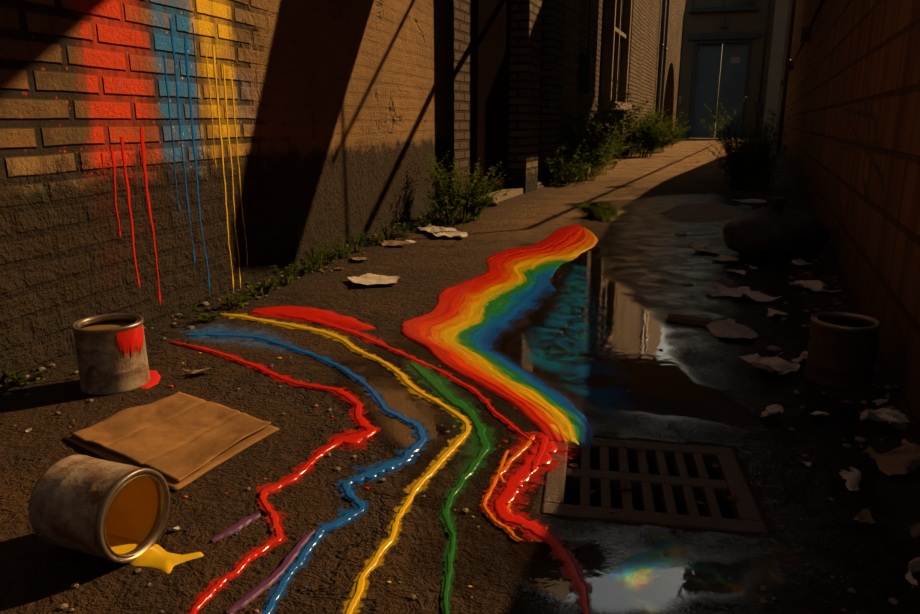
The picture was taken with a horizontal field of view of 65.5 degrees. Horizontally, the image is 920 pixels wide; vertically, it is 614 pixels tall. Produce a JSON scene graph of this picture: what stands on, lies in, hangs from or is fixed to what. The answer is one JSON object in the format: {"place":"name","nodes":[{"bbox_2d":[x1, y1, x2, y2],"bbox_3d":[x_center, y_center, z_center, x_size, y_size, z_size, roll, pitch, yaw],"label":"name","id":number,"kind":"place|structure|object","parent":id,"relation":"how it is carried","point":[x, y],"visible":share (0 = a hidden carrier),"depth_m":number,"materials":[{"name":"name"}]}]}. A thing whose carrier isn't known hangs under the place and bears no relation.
{"place":"outdoors","nodes":[
{"label":"outdoors","id":0,"kind":"place"},
{"bbox_2d":[0,0,453,384],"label":"brick wall","id":1,"kind":"structure","parent":0,"point":[369,108],"depth_m":2.75,"materials":[{"name":"brown brick"}]},
{"bbox_2d":[101,18,291,304],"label":"paint drips","id":2,"kind":"object","parent":1,"relation":"on","point":[142,136],"depth_m":2.69,"materials":[{"name":"paint"}]},
{"bbox_2d":[351,257,368,259],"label":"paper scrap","id":3,"kind":"object","parent":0,"point":[360,258],"depth_m":3.76,"materials":[{"name":"beige paper"}]},
{"bbox_2d":[0,123,919,613],"bbox_3d":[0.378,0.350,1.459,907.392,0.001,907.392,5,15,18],"label":"ground","id":4,"kind":"structure","parent":0,"point":[38,575],"depth_m":1.60,"materials":[{"name":"grey asphalt"}]},
{"bbox_2d":[4,367,66,384],"bbox_3d":[-1.208,0.185,2.015,0.186,0.041,0.130,10,18,34],"label":"weed tuft","id":5,"kind":"object","parent":4,"relation":"on","point":[18,379],"visible":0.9,"depth_m":1.99,"materials":[{"name":"green plant"}]},
{"bbox_2d":[28,455,169,563],"bbox_3d":[-0.605,0.337,1.208,0.162,0.154,0.160,5,15,18],"label":"paint can","id":6,"kind":"object","parent":4,"relation":"on","point":[83,503],"visible":1,"depth_m":1.17,"materials":[{"name":"metal"}]},
{"bbox_2d":[106,534,143,554],"bbox_3d":[-0.588,0.406,1.218,0.116,0.004,0.060,5,15,18],"label":"paint","id":7,"kind":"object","parent":6,"relation":"in","point":[119,545],"depth_m":1.22,"materials":[{"name":"yellow paint"}]},
{"bbox_2d":[72,313,149,394],"bbox_3d":[-0.955,0.126,1.963,0.180,0.180,0.180,5,15,18],"label":"paint can","id":8,"kind":"object","parent":4,"relation":"on","point":[111,354],"visible":1,"depth_m":1.90,"materials":[{"name":"metal"}]},
{"bbox_2d":[140,370,160,388],"bbox_3d":[-0.882,0.203,2.024,0.093,0.008,0.199,-7,16,-26],"label":"red paint splat","id":9,"kind":"object","parent":4,"relation":"on","point":[155,376],"visible":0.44,"depth_m":2.01,"materials":[{"name":"red paint"}]},
{"bbox_2d":[130,544,203,573],"bbox_3d":[-0.496,0.418,1.194,0.140,0.009,0.080,5,15,18],"label":"spilled paint","id":10,"kind":"object","parent":4,"relation":"on","point":[157,556],"visible":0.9,"depth_m":1.19,"materials":[{"name":"yellow paint"}]},
{"bbox_2d":[63,425,278,491],"bbox_3d":[-0.653,0.297,1.650,0.442,0.006,0.316,10,17,32],"label":"cardboard sheet","id":11,"kind":"object","parent":4,"relation":"on","point":[239,446],"visible":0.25,"depth_m":1.56,"materials":[{"name":"brown cardboard"}]},
{"bbox_2d":[71,392,270,482],"bbox_3d":[-0.653,0.285,1.659,0.415,0.017,0.308,9,17,32],"label":"cardboard sheet","id":12,"kind":"object","parent":11,"relation":"on","point":[178,437],"visible":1,"depth_m":1.64,"materials":[{"name":"brown cardboard"}]},
{"bbox_2d":[182,368,214,373],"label":"debris scrap","id":13,"kind":"object","parent":4,"relation":"on","point":[195,371],"visible":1,"depth_m":2.05,"materials":[{"name":"beige paper"}]},
{"bbox_2d":[185,304,227,320],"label":"weed tuft","id":14,"kind":"object","parent":4,"relation":"on","point":[207,315],"visible":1,"depth_m":2.62,"materials":[{"name":"green plant"}]},
{"bbox_2d":[211,513,260,542],"bbox_3d":[-0.399,0.395,1.278,0.021,0.009,0.105,8,16,27],"label":"paint streak","id":15,"kind":"object","parent":4,"relation":"on","point":[239,525],"visible":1,"depth_m":1.27,"materials":[{"name":"purple paint"}]},
{"bbox_2d":[214,285,258,306],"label":"weed tuft","id":16,"kind":"object","parent":4,"relation":"on","point":[243,299],"visible":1,"depth_m":2.81,"materials":[{"name":"green plant"}]},
{"bbox_2d":[182,324,293,351],"bbox_3d":[-0.751,0.098,2.416,0.564,0.001,0.276,5,15,18],"label":"paint smear","id":17,"kind":"object","parent":4,"relation":"on","point":[220,327],"visible":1,"depth_m":2.41},
{"bbox_2d":[238,279,279,295],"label":"weed tuft","id":18,"kind":"object","parent":4,"relation":"on","point":[268,288],"visible":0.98,"depth_m":3.01,"materials":[{"name":"green plant"}]},
{"bbox_2d":[253,275,285,289],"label":"weed tuft","id":19,"kind":"object","parent":4,"relation":"on","point":[264,281],"visible":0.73,"depth_m":3.08,"materials":[{"name":"green plant"}]},
{"bbox_2d":[226,529,314,613],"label":"paint streak","id":20,"kind":"object","parent":4,"relation":"on","point":[260,588],"visible":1,"depth_m":1.12,"materials":[{"name":"purple paint"}]},
{"bbox_2d":[171,341,382,613],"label":"paint stream","id":21,"kind":"structure","parent":4,"relation":"on","point":[356,437],"depth_m":1.56,"materials":[{"name":"red paint"}]},
{"bbox_2d":[270,264,304,284],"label":"weed tuft","id":22,"kind":"object","parent":4,"relation":"on","point":[291,280],"visible":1,"depth_m":3.20,"materials":[{"name":"green plant"}]},
{"bbox_2d":[290,258,313,275],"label":"weed tuft","id":23,"kind":"object","parent":4,"relation":"on","point":[306,268],"visible":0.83,"depth_m":3.40,"materials":[{"name":"green plant"}]},
{"bbox_2d":[188,330,432,613],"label":"paint stream","id":24,"kind":"structure","parent":4,"relation":"on","point":[389,465],"depth_m":1.48,"materials":[{"name":"blue paint"}]},
{"bbox_2d":[296,242,327,271],"bbox_3d":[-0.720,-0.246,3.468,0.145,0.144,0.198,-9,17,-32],"label":"weed tuft","id":25,"kind":"object","parent":4,"relation":"on","point":[315,258],"visible":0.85,"depth_m":3.47,"materials":[{"name":"green plant"}]},
{"bbox_2d":[254,306,375,329],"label":"red paint pool","id":26,"kind":"structure","parent":4,"relation":"on","point":[338,319],"depth_m":2.67,"materials":[{"name":"red paint"}]},
{"bbox_2d":[311,243,346,262],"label":"weed tuft","id":27,"kind":"object","parent":4,"relation":"on","point":[333,257],"visible":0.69,"depth_m":3.67,"materials":[{"name":"green plant"}]},
{"bbox_2d":[329,231,357,257],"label":"weed tuft","id":28,"kind":"object","parent":4,"relation":"on","point":[343,247],"visible":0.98,"depth_m":3.83,"materials":[{"name":"green plant"}]},
{"bbox_2d":[220,313,472,613],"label":"paint stream","id":29,"kind":"structure","parent":4,"relation":"on","point":[389,540],"depth_m":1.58,"materials":[{"name":"yellow paint"}]},
{"bbox_2d":[347,223,368,251],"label":"weed tuft","id":30,"kind":"object","parent":4,"relation":"on","point":[359,245],"visible":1,"depth_m":3.97,"materials":[{"name":"green plant"}]},
{"bbox_2d":[347,273,399,284],"bbox_3d":[-0.384,-0.127,3.241,0.235,0.023,0.244,-5,15,-18],"label":"paper scrap","id":31,"kind":"object","parent":4,"relation":"on","point":[368,279],"visible":0.98,"depth_m":3.25,"materials":[{"name":"beige paper"}]},
{"bbox_2d":[368,231,384,244],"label":"weed tuft","id":32,"kind":"object","parent":4,"relation":"on","point":[379,236],"visible":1,"depth_m":4.22,"materials":[{"name":"green plant"}]},
{"bbox_2d":[374,214,402,240],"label":"weed tuft","id":33,"kind":"object","parent":4,"relation":"on","point":[386,234],"visible":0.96,"depth_m":4.36,"materials":[{"name":"green plant"}]},
{"bbox_2d":[250,310,536,443],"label":"paint stream","id":34,"kind":"structure","parent":4,"relation":"on","point":[313,319],"depth_m":2.25,"materials":[{"name":"red paint"}]},
{"bbox_2d":[379,240,409,245],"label":"paper scrap","id":35,"kind":"object","parent":4,"relation":"on","point":[391,242],"visible":1,"depth_m":4.19,"materials":[{"name":"beige paper"}]},
{"bbox_2d":[394,222,416,237],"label":"weed tuft","id":36,"kind":"object","parent":4,"relation":"on","point":[400,234],"visible":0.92,"depth_m":4.51,"materials":[{"name":"green plant"}]},
{"bbox_2d":[407,217,430,229],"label":"weed tuft","id":37,"kind":"object","parent":4,"relation":"on","point":[422,224],"visible":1,"depth_m":4.82,"materials":[{"name":"green plant"}]},
{"bbox_2d":[422,200,442,225],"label":"weed tuft","id":38,"kind":"object","parent":4,"relation":"on","point":[429,217],"visible":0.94,"depth_m":4.98,"materials":[{"name":"green plant"}]},
{"bbox_2d":[412,223,468,236],"bbox_3d":[-0.168,-0.510,4.688,0.232,0.038,0.751,-7,16,-26],"label":"white paper","id":39,"kind":"object","parent":4,"relation":"on","point":[438,231],"visible":0.9,"depth_m":4.55,"materials":[{"name":"white paper"}]},
{"bbox_2d":[410,362,489,613],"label":"paint stream","id":40,"kind":"structure","parent":4,"relation":"on","point":[435,383],"depth_m":1.58,"materials":[{"name":"green paint"}]},
{"bbox_2d":[418,189,484,226],"bbox_3d":[-0.058,-0.686,4.961,0.550,0.246,0.410,5,15,18],"label":"weed bush","id":41,"kind":"object","parent":4,"relation":"on","point":[444,208],"visible":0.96,"depth_m":4.99,"materials":[{"name":"green plant"}]},
{"bbox_2d":[0,174,907,522],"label":"pebbles","id":42,"kind":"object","parent":4,"relation":"on","point":[860,440],"depth_m":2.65,"materials":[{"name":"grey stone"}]},
{"bbox_2d":[412,151,509,220],"bbox_3d":[0.006,-0.900,5.303,0.758,0.490,0.754,5,15,18],"label":"weed bush","id":43,"kind":"object","parent":4,"relation":"on","point":[472,203],"visible":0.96,"depth_m":5.24,"materials":[{"name":"green plant"}]},
{"bbox_2d":[13,201,914,613],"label":"grit debris","id":44,"kind":"object","parent":4,"relation":"on","point":[413,597],"visible":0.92,"depth_m":1.23,"materials":[{"name":"gravel"}]},
{"bbox_2d":[497,450,510,512],"bbox_3d":[0.091,0.354,1.436,0.032,0.009,0.288,0,15,0],"label":"paint streak","id":45,"kind":"object","parent":4,"relation":"on","point":[500,475],"visible":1,"depth_m":1.48,"materials":[{"name":"orange paint"}]},
{"bbox_2d":[482,435,534,541],"bbox_3d":[0.122,0.351,1.447,0.107,0.009,0.427,5,15,18],"label":"paint streak","id":46,"kind":"object","parent":4,"relation":"on","point":[508,463],"visible":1,"depth_m":1.42,"materials":[{"name":"paint"}]},
{"bbox_2d":[454,0,617,203],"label":"brick pillar","id":47,"kind":"structure","parent":4,"relation":"on","point":[463,17],"depth_m":6.10,"materials":[{"name":"brown brick"}]},
{"bbox_2d":[472,0,510,196],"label":"steel door","id":48,"kind":"structure","parent":47,"relation":"attached to","point":[490,70],"depth_m":6.47,"materials":[{"name":"brown metal"}]},
{"bbox_2d":[508,0,644,193],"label":"brick pilasters","id":49,"kind":"object","parent":47,"relation":"attached to","point":[537,30],"visible":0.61,"depth_m":7.50,"materials":[{"name":"brown brick"}]},
{"bbox_2d":[599,0,631,109],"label":"window","id":50,"kind":"structure","parent":47,"relation":"attached to","point":[616,35],"depth_m":12.40,"materials":[{"name":"glass"}]},
{"bbox_2d":[483,169,589,201],"bbox_3d":[1.165,-1.597,8.858,0.200,0.055,5.518,5,15,20],"label":"concrete footing","id":51,"kind":"object","parent":4,"relation":"on","point":[512,192],"visible":0.16,"depth_m":6.92,"materials":[{"name":"grey concrete"}]},
{"bbox_2d":[493,433,589,613],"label":"red paint trail","id":52,"kind":"object","parent":4,"relation":"on","point":[522,473],"visible":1,"depth_m":1.33,"materials":[{"name":"red paint"}]},
{"bbox_2d":[532,435,548,471],"bbox_3d":[0.174,0.316,1.553,0.019,0.001,0.181,4,15,14],"label":"paint on grate","id":53,"kind":"object","parent":52,"relation":"on","point":[544,440],"visible":1,"depth_m":1.56,"materials":[{"name":"red paint"}]},
{"bbox_2d":[539,134,605,185],"bbox_3d":[1.222,-1.684,8.095,0.927,0.606,0.702,5,15,18],"label":"bush","id":54,"kind":"object","parent":4,"relation":"on","point":[563,168],"visible":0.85,"depth_m":8.13,"materials":[{"name":"green plant"}]},
{"bbox_2d":[560,67,638,180],"bbox_3d":[1.513,-2.217,8.738,1.320,1.316,1.171,5,15,18],"label":"weed","id":55,"kind":"object","parent":4,"relation":"on","point":[598,158],"visible":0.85,"depth_m":8.63,"materials":[{"name":"green plant"}]},
{"bbox_2d":[567,98,649,174],"bbox_3d":[1.858,-2.347,9.664,1.350,1.102,1.143,11,18,35],"label":"bush","id":56,"kind":"object","parent":4,"relation":"on","point":[608,152],"visible":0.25,"depth_m":9.55,"materials":[{"name":"green plant"}]},
{"bbox_2d":[592,153,628,168],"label":"weeds","id":57,"kind":"object","parent":4,"relation":"on","point":[614,163],"visible":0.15,"depth_m":10.94,"materials":[{"name":"green plant"}]},
{"bbox_2d":[313,192,919,613],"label":"wet ground puddle","id":58,"kind":"object","parent":4,"relation":"on","point":[639,262],"visible":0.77,"depth_m":1.73,"materials":[{"name":"black liquid"}]},
{"bbox_2d":[407,361,493,493],"bbox_3d":[-0.025,0.258,1.802,0.173,0.001,0.869,-3,15,-13],"label":"paint smear","id":59,"kind":"object","parent":58,"relation":"on","point":[471,447],"visible":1,"depth_m":1.64},
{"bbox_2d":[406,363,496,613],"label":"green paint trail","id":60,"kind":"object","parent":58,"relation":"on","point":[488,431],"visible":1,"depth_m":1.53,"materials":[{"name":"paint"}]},
{"bbox_2d":[400,224,599,448],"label":"rainbow paint stream","id":61,"kind":"structure","parent":58,"relation":"on","point":[459,327],"depth_m":2.52,"materials":[{"name":"multicoloured paint"}]},
{"bbox_2d":[518,262,639,421],"bbox_3d":[0.407,0.020,2.717,0.384,0.001,2.135,2,15,6],"label":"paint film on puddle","id":62,"kind":"object","parent":58,"relation":"on","point":[604,396],"visible":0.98,"depth_m":2.33,"materials":[{"name":"teal paint"}]},
{"bbox_2d":[667,313,710,326],"bbox_3d":[0.826,0.047,2.583,0.148,0.020,0.045,9,17,31],"label":"wooden stick","id":63,"kind":"object","parent":58,"relation":"on","point":[686,319],"visible":0.88,"depth_m":2.57,"materials":[{"name":"brown wood"}]},
{"bbox_2d":[684,242,706,246],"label":"paper scrap","id":64,"kind":"object","parent":58,"relation":"on","point":[697,244],"visible":0.92,"depth_m":4.17,"materials":[{"name":"paper"}]},
{"bbox_2d":[601,533,790,610],"bbox_3d":[0.378,0.429,1.138,0.308,0.001,0.238,5,15,18],"label":"oil sheen patch","id":65,"kind":"object","parent":58,"relation":"on","point":[644,560],"visible":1,"depth_m":1.17,"materials":[{"name":"multicoloured liquid"}]},
{"bbox_2d":[662,202,739,221],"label":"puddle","id":66,"kind":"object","parent":58,"relation":"on","point":[705,212],"depth_m":5.59,"materials":[{"name":"black liquid"}]},
{"bbox_2d":[691,246,717,252],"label":"paper scrap","id":67,"kind":"object","parent":58,"relation":"on","point":[703,249],"visible":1,"depth_m":3.94,"materials":[{"name":"grey paper"}]},
{"bbox_2d":[704,292,725,296],"bbox_3d":[1.062,-0.054,2.980,0.056,0.014,0.075,-10,17,-33],"label":"paper","id":68,"kind":"object","parent":58,"relation":"on","point":[714,294],"visible":0.9,"depth_m":2.97,"materials":[{"name":"grey paper"}]},
{"bbox_2d":[711,254,741,260],"bbox_3d":[1.384,-0.253,3.724,0.153,0.025,0.130,5,15,18],"label":"paper scrap","id":69,"kind":"object","parent":58,"relation":"on","point":[722,257],"visible":1,"depth_m":3.75,"materials":[{"name":"paper"}]},
{"bbox_2d":[705,318,757,338],"bbox_3d":[0.926,0.077,2.454,0.154,0.024,0.225,0,15,-1],"label":"paper scrap","id":70,"kind":"object","parent":58,"relation":"on","point":[729,327],"visible":1,"depth_m":2.44,"materials":[{"name":"grey paper"}]},
{"bbox_2d":[726,269,745,274],"bbox_3d":[1.311,-0.170,3.398,0.091,0.027,0.098,5,15,18],"label":"white paper","id":71,"kind":"object","parent":58,"relation":"on","point":[741,272],"visible":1,"depth_m":3.39,"materials":[{"name":"white paper"}]},
{"bbox_2d":[712,282,781,301],"bbox_3d":[1.172,-0.059,2.946,0.293,0.040,0.157,19,24,51],"label":"paper scrap","id":72,"kind":"object","parent":58,"relation":"on","point":[746,292],"visible":1,"depth_m":2.96,"materials":[{"name":"grey paper"}]},
{"bbox_2d":[739,352,799,374],"bbox_3d":[0.913,0.163,2.077,0.178,0.045,0.142,-4,15,-16],"label":"paper scrap","id":73,"kind":"object","parent":58,"relation":"on","point":[780,366],"visible":1,"depth_m":2.08,"materials":[{"name":"grey paper"}]},
{"bbox_2d":[760,404,783,416],"bbox_3d":[0.758,0.255,1.738,0.054,0.038,0.056,5,15,18],"label":"paper","id":74,"kind":"object","parent":58,"relation":"on","point":[773,409],"visible":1,"depth_m":1.73,"materials":[{"name":"grey paper"}]},
{"bbox_2d":[766,345,781,351],"bbox_3d":[0.994,0.133,2.264,0.046,0.020,0.032,5,15,18],"label":"pebble","id":75,"kind":"object","parent":58,"relation":"on","point":[772,348],"visible":0.96,"depth_m":2.25,"materials":[{"name":"grey stone"}]},
{"bbox_2d":[764,307,787,315],"bbox_3d":[1.188,0.019,2.683,0.085,0.021,0.092,5,15,18],"label":"paper","id":76,"kind":"object","parent":58,"relation":"on","point":[771,312],"visible":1,"depth_m":2.67,"materials":[{"name":"grey paper"}]},
{"bbox_2d":[723,197,830,259],"bbox_3d":[1.690,-0.426,3.811,0.545,0.313,0.427,-5,15,-20],"label":"rubbish bag","id":77,"kind":"object","parent":58,"relation":"on","point":[776,230],"visible":1,"depth_m":3.67,"materials":[{"name":"black plastic"}]},
{"bbox_2d":[791,351,807,362],"bbox_3d":[1.023,0.151,2.153,0.054,0.032,0.056,-4,15,-14],"label":"paper","id":78,"kind":"object","parent":58,"relation":"on","point":[804,355],"visible":0.94,"depth_m":2.16,"materials":[{"name":"grey paper"}]},
{"bbox_2d":[789,280,840,292],"bbox_3d":[1.516,-0.091,3.068,0.140,0.040,0.170,-3,15,-11],"label":"paper scrap","id":79,"kind":"object","parent":58,"relation":"on","point":[815,285],"visible":1,"depth_m":3.07,"materials":[{"name":"grey paper"}]},
{"bbox_2d":[811,411,829,415],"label":"brown paper","id":80,"kind":"object","parent":58,"relation":"on","point":[820,413],"visible":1,"depth_m":1.74,"materials":[{"name":"brown paper"}]},
{"bbox_2d":[804,312,880,390],"bbox_3d":[1.063,0.120,1.992,0.174,0.177,0.175,5,15,18],"label":"paint can","id":81,"kind":"object","parent":58,"relation":"on","point":[842,348],"visible":0.98,"depth_m":1.94,"materials":[{"name":"metal"}]},
{"bbox_2d":[839,467,860,490],"bbox_3d":[0.774,0.341,1.422,0.039,0.030,0.066,9,17,31],"label":"paper","id":82,"kind":"object","parent":58,"relation":"on","point":[853,477],"visible":1,"depth_m":1.42,"materials":[{"name":"grey paper"}]},
{"bbox_2d":[852,509,874,523],"bbox_3d":[0.725,0.381,1.285,0.053,0.021,0.027,-13,20,-42],"label":"paper scrap","id":83,"kind":"object","parent":58,"relation":"on","point":[863,515],"visible":1,"depth_m":1.29,"materials":[{"name":"brown paper"}]},
{"bbox_2d":[859,408,909,424],"bbox_3d":[1.003,0.255,1.689,0.103,0.063,0.134,7,16,26],"label":"paper scrap","id":84,"kind":"object","parent":58,"relation":"on","point":[886,414],"visible":1,"depth_m":1.67,"materials":[{"name":"grey paper"}]},
{"bbox_2d":[862,438,919,477],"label":"paper scrap","id":85,"kind":"object","parent":58,"relation":"on","point":[904,459],"visible":1,"depth_m":1.48,"materials":[{"name":"paper"}]},
{"bbox_2d":[905,557,919,585],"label":"paper","id":86,"kind":"object","parent":58,"relation":"on","point":[913,565],"visible":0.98,"depth_m":1.13,"materials":[{"name":"beige paper"}]},
{"bbox_2d":[909,523,919,537],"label":"paper scrap","id":87,"kind":"object","parent":58,"relation":"on","point":[914,530],"visible":0.96,"depth_m":1.25,"materials":[{"name":"paper"}]},
{"bbox_2d":[564,456,733,518],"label":"grate openings","id":88,"kind":"object","parent":4,"relation":"on","point":[572,497],"visible":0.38,"depth_m":1.64,"materials":[{"name":"black"}]},
{"bbox_2d":[541,438,768,534],"bbox_3d":[0.378,0.363,1.462,0.400,0.035,0.348,3,15,10],"label":"drain grate","id":89,"kind":"object","parent":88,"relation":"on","point":[662,484],"visible":0.77,"depth_m":1.43,"materials":[{"name":"metal"}]},
{"bbox_2d":[550,424,578,444],"bbox_3d":[0.241,0.292,1.645,0.024,0.001,0.122,-8,17,-28],"label":"paint streak","id":90,"kind":"object","parent":89,"relation":"on","point":[555,429],"visible":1,"depth_m":1.65,"materials":[{"name":"yellow paint"}]},
{"bbox_2d":[627,98,680,156],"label":"bush","id":91,"kind":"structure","parent":4,"relation":"on","point":[648,133],"depth_m":14.45,"materials":[{"name":"green plant"}]},
{"bbox_2d":[636,0,685,152],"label":"brick wall","id":92,"kind":"structure","parent":4,"relation":"on","point":[650,47],"depth_m":18.64,"materials":[{"name":"brick"}]},
{"bbox_2d":[662,63,673,129],"bbox_3d":[6.747,-6.559,23.071,0.001,2.526,3.620,5,15,20],"label":"arched door","id":93,"kind":"structure","parent":92,"relation":"attached to","point":[669,99],"depth_m":22.86,"materials":[{"name":"metal"}]},
{"bbox_2d":[654,0,669,131],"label":"blue pipes","id":94,"kind":"object","parent":4,"relation":"on","point":[662,55],"visible":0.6,"depth_m":19.04,"materials":[{"name":"blue metal"}]},
{"bbox_2d":[640,108,691,151],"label":"bush","id":95,"kind":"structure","parent":4,"relation":"on","point":[669,126],"depth_m":16.73,"materials":[{"name":"green plant"}]},
{"bbox_2d":[657,135,685,146],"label":"weed","id":96,"kind":"object","parent":4,"relation":"on","point":[675,141],"visible":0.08,"depth_m":20.01,"materials":[{"name":"green plant"}]},
{"bbox_2d":[579,0,824,150],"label":"wall conduit boxes","id":97,"kind":"object","parent":4,"relation":"on","point":[587,71],"depth_m":10.32,"materials":[{"name":"grey metal"}]},
{"bbox_2d":[678,0,769,137],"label":"end fittings","id":98,"kind":"object","parent":4,"relation":"on","point":[757,106],"visible":0.73,"depth_m":29.15,"materials":[{"name":"black metal"}]},
{"bbox_2d":[701,115,788,185],"bbox_3d":[3.207,-1.790,8.085,0.866,0.816,0.855,-5,15,-20],"label":"weed","id":99,"kind":"object","parent":4,"relation":"on","point":[731,137],"depth_m":8.06,"materials":[{"name":"green plant"}]},
{"bbox_2d":[695,96,803,190],"bbox_3d":[2.981,-1.722,7.509,0.945,0.974,1.016,-8,17,-30],"label":"weed","id":100,"kind":"object","parent":4,"relation":"on","point":[752,165],"depth_m":7.50,"materials":[{"name":"green plant"}]},
{"bbox_2d":[736,199,766,202],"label":"paper scrap","id":101,"kind":"object","parent":4,"relation":"on","point":[752,201],"visible":0.98,"depth_m":6.46,"materials":[{"name":"grey paper"}]},
{"bbox_2d":[791,258,811,264],"bbox_3d":[1.739,-0.228,3.629,0.086,0.023,0.080,-9,17,-30],"label":"paper","id":102,"kind":"object","parent":4,"relation":"on","point":[799,261],"visible":1,"depth_m":3.63,"materials":[{"name":"grey paper"}]},
{"bbox_2d":[775,42,919,432],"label":"shadow","id":103,"kind":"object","parent":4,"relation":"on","point":[878,267],"depth_m":2.85},
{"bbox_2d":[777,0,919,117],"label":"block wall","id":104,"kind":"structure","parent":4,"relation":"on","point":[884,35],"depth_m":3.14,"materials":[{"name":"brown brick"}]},
{"bbox_2d":[872,399,888,404],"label":"paper scrap","id":105,"kind":"object","parent":4,"relation":"on","point":[879,401],"visible":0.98,"depth_m":1.84,"materials":[{"name":"grey paper"}]},
{"bbox_2d":[676,0,775,138],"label":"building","id":106,"kind":"structure","parent":0,"point":[737,21],"depth_m":29.39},
{"bbox_2d":[687,31,759,138],"bbox_3d":[10.822,-9.209,29.899,2.773,4.230,0.320,5,15,18],"label":"double door","id":107,"kind":"structure","parent":106,"relation":"attached to","point":[733,74],"depth_m":29.91,"materials":[{"name":"blue"}]},
{"bbox_2d":[689,0,757,12],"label":"end window","id":108,"kind":"structure","parent":106,"relation":"in","point":[701,6],"depth_m":29.02,"materials":[{"name":"black glass"}]},
{"bbox_2d":[762,0,788,138],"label":"end pilaster","id":109,"kind":"object","parent":106,"relation":"attached to","point":[777,51],"visible":0.44,"depth_m":28.78,"materials":[{"name":"grey concrete"}]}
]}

